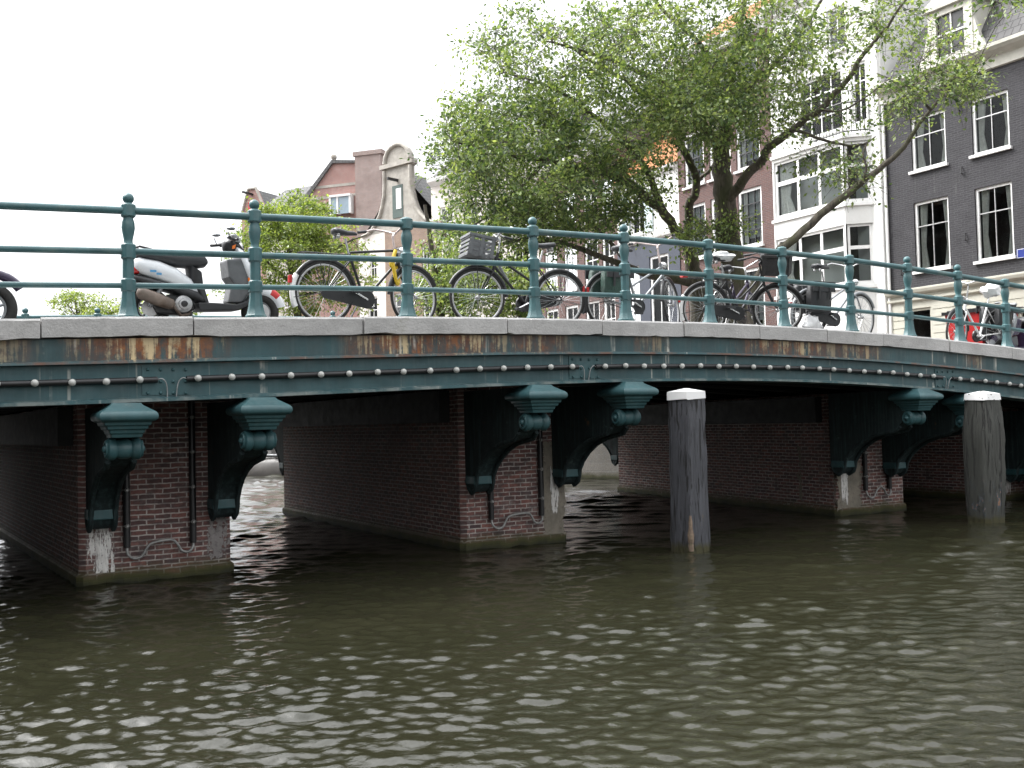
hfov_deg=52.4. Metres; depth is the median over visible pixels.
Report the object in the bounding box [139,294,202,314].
tree
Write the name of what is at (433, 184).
pale house
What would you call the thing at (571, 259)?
window
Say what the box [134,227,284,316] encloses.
scooter
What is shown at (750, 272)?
window
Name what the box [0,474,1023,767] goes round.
canal water
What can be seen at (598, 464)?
quay wall
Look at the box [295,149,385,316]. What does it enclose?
red brick house
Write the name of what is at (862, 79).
window
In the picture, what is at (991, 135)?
window
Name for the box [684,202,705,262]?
window
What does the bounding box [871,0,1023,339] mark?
dark house
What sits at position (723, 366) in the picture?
light string
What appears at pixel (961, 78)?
leaning tree
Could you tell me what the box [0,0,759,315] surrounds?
sky
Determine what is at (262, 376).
light string
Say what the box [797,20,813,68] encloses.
window
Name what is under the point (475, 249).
bicycle
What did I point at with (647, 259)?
blue fronted house
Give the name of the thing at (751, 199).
window
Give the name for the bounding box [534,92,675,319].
old brick house
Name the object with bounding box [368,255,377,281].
window
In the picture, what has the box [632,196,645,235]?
window
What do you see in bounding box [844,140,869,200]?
window
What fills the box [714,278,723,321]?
window
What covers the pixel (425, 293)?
window
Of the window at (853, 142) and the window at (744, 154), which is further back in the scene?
the window at (744, 154)
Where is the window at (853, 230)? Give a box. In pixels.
[777,225,858,292]
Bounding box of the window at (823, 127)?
[796,68,844,144]
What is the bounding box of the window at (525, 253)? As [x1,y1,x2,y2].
[515,247,528,283]
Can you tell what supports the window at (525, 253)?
in the pale house at (433, 184)
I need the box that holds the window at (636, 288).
[630,266,640,320]
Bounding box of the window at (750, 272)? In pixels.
[746,267,765,324]
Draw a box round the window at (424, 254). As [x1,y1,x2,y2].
[422,245,430,272]
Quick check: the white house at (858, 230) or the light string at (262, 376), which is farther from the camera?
the white house at (858, 230)
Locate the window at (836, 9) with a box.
[824,4,845,56]
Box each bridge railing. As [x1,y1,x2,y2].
[0,193,1023,346]
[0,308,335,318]
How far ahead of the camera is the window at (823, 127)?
35.89 m
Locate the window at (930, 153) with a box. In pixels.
[908,110,948,174]
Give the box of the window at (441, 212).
[440,206,453,242]
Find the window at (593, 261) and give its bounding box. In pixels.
[585,239,597,283]
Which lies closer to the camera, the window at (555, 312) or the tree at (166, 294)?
the tree at (166, 294)
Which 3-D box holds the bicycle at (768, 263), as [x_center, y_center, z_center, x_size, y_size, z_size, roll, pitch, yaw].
[3.128,-1.277,14.380,1.775,1.188,0.720,-1,-2,1]
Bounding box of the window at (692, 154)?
[682,131,705,190]
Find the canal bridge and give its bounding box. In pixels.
[0,316,1023,586]
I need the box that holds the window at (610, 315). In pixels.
[604,297,615,319]
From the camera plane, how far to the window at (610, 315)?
45.92 m
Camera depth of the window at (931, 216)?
31.73 m
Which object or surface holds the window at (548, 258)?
in the old brick house at (580, 274)
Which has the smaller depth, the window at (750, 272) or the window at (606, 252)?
the window at (750, 272)
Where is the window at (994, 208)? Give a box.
[973,181,1016,264]
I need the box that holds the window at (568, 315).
[566,304,577,318]
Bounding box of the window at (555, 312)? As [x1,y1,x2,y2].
[547,308,557,318]
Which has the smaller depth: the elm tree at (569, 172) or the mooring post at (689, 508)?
the mooring post at (689, 508)
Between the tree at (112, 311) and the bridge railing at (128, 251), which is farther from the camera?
the tree at (112, 311)
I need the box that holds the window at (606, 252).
[603,240,613,265]
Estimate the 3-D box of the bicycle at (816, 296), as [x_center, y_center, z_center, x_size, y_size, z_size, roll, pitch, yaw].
[4.711,-1.228,15.148,1.855,1.169,0.615,0,1,-32]
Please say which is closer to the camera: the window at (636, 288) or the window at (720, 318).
the window at (720, 318)
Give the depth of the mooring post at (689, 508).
12.12 m
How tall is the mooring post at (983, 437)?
3.035 m
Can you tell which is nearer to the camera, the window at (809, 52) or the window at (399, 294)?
the window at (809, 52)
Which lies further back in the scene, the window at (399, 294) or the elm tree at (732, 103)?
the window at (399, 294)
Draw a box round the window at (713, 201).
[711,199,717,252]
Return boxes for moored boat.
[248,448,280,475]
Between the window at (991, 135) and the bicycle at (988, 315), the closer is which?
the bicycle at (988, 315)
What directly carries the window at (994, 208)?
in the dark house at (956, 191)
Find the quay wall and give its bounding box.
[581,444,618,479]
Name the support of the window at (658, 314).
in the blue fronted house at (647, 259)
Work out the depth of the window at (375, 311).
58.93 m
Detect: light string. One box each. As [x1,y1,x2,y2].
[0,376,167,396]
[176,364,584,396]
[588,363,946,388]
[947,377,1023,388]
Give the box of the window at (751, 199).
[739,185,763,246]
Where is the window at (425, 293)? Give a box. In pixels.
[424,293,431,316]
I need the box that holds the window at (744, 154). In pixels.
[733,114,759,173]
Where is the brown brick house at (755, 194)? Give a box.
[668,0,776,325]
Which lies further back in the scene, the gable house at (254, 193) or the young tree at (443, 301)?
the gable house at (254, 193)
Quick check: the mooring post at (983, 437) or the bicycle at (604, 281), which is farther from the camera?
the mooring post at (983, 437)
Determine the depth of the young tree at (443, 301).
29.36 m
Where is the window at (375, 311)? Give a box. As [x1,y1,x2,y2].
[369,297,377,315]
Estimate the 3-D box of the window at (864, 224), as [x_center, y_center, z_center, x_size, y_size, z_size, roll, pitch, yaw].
[11.116,-4.163,33.225,0.752,1.900,0.080,-2,-2,13]
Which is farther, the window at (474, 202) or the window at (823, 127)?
the window at (474, 202)
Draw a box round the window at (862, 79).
[852,60,866,123]
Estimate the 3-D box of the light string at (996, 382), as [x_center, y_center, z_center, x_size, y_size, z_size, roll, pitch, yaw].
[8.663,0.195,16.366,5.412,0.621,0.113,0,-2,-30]
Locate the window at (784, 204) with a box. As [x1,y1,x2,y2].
[775,145,855,217]
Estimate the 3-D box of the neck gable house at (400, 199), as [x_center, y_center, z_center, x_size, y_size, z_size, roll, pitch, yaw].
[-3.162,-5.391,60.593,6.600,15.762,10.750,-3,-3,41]
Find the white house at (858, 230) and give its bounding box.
[759,0,930,333]
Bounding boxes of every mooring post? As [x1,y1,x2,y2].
[667,388,710,552]
[962,391,1005,522]
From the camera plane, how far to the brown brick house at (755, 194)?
38.33 m
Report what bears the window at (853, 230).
in the white house at (858, 230)
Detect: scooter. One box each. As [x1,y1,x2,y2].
[0,270,21,318]
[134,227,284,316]
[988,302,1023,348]
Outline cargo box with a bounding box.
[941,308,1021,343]
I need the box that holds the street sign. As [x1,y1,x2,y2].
[1016,248,1023,258]
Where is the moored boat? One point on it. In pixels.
(269, 465)
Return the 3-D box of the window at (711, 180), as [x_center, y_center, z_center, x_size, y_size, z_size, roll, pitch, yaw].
[7.898,-8.820,39.388,0.320,2.185,1.340,0,-2,-30]
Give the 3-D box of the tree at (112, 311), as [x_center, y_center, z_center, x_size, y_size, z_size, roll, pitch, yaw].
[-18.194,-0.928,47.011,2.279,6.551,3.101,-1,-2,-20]
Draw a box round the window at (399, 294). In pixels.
[395,293,401,312]
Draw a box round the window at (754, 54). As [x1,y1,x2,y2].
[737,54,756,86]
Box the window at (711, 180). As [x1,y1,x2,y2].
[707,124,730,182]
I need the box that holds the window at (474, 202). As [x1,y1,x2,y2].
[464,202,476,232]
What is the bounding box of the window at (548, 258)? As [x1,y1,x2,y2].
[545,251,557,290]
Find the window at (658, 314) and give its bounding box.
[650,253,681,321]
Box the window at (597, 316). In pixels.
[587,300,599,318]
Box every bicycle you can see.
[288,228,436,316]
[449,232,588,318]
[582,234,679,321]
[678,251,803,326]
[713,260,757,324]
[789,263,874,331]
[946,281,1015,344]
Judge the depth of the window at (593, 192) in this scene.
47.49 m
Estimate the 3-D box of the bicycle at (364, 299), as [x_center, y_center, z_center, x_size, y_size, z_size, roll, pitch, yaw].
[-1.571,-1.218,11.480,1.844,1.159,0.616,0,0,-33]
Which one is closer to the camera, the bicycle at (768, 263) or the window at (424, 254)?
the bicycle at (768, 263)
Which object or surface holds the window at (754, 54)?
in the brown brick house at (755, 194)
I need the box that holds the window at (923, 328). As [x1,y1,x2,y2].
[912,307,931,337]
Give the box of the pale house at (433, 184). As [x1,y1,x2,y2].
[426,113,591,317]
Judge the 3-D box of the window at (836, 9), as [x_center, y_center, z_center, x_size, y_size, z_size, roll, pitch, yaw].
[11.179,-11.681,34.667,1.290,1.535,0.940,0,-2,-30]
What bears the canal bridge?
in the canal water
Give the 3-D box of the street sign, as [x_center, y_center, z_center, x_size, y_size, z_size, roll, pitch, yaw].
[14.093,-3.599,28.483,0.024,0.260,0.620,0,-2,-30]
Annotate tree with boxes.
[45,288,107,314]
[82,294,120,314]
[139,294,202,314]
[207,185,385,316]
[395,197,569,317]
[399,0,712,321]
[533,0,946,323]
[746,0,1023,324]
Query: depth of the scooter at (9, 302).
9.73 m
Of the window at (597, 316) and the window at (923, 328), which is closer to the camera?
the window at (923, 328)
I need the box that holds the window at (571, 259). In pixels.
[565,247,577,291]
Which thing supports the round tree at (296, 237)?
on the quay street
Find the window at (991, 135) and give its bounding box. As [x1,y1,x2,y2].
[969,89,1011,158]
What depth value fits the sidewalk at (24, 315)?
18.61 m
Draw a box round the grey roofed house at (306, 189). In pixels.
[266,186,310,315]
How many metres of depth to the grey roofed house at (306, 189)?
69.88 m
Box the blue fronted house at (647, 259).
[612,131,681,321]
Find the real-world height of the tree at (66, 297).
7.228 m
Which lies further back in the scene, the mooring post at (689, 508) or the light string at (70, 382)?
the mooring post at (689, 508)
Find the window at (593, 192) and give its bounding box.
[584,192,595,224]
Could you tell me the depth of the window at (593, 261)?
47.36 m
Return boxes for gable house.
[241,187,276,284]
[358,142,453,316]
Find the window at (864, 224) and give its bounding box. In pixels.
[847,223,872,282]
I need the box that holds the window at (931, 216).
[912,196,952,274]
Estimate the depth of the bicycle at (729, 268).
14.80 m

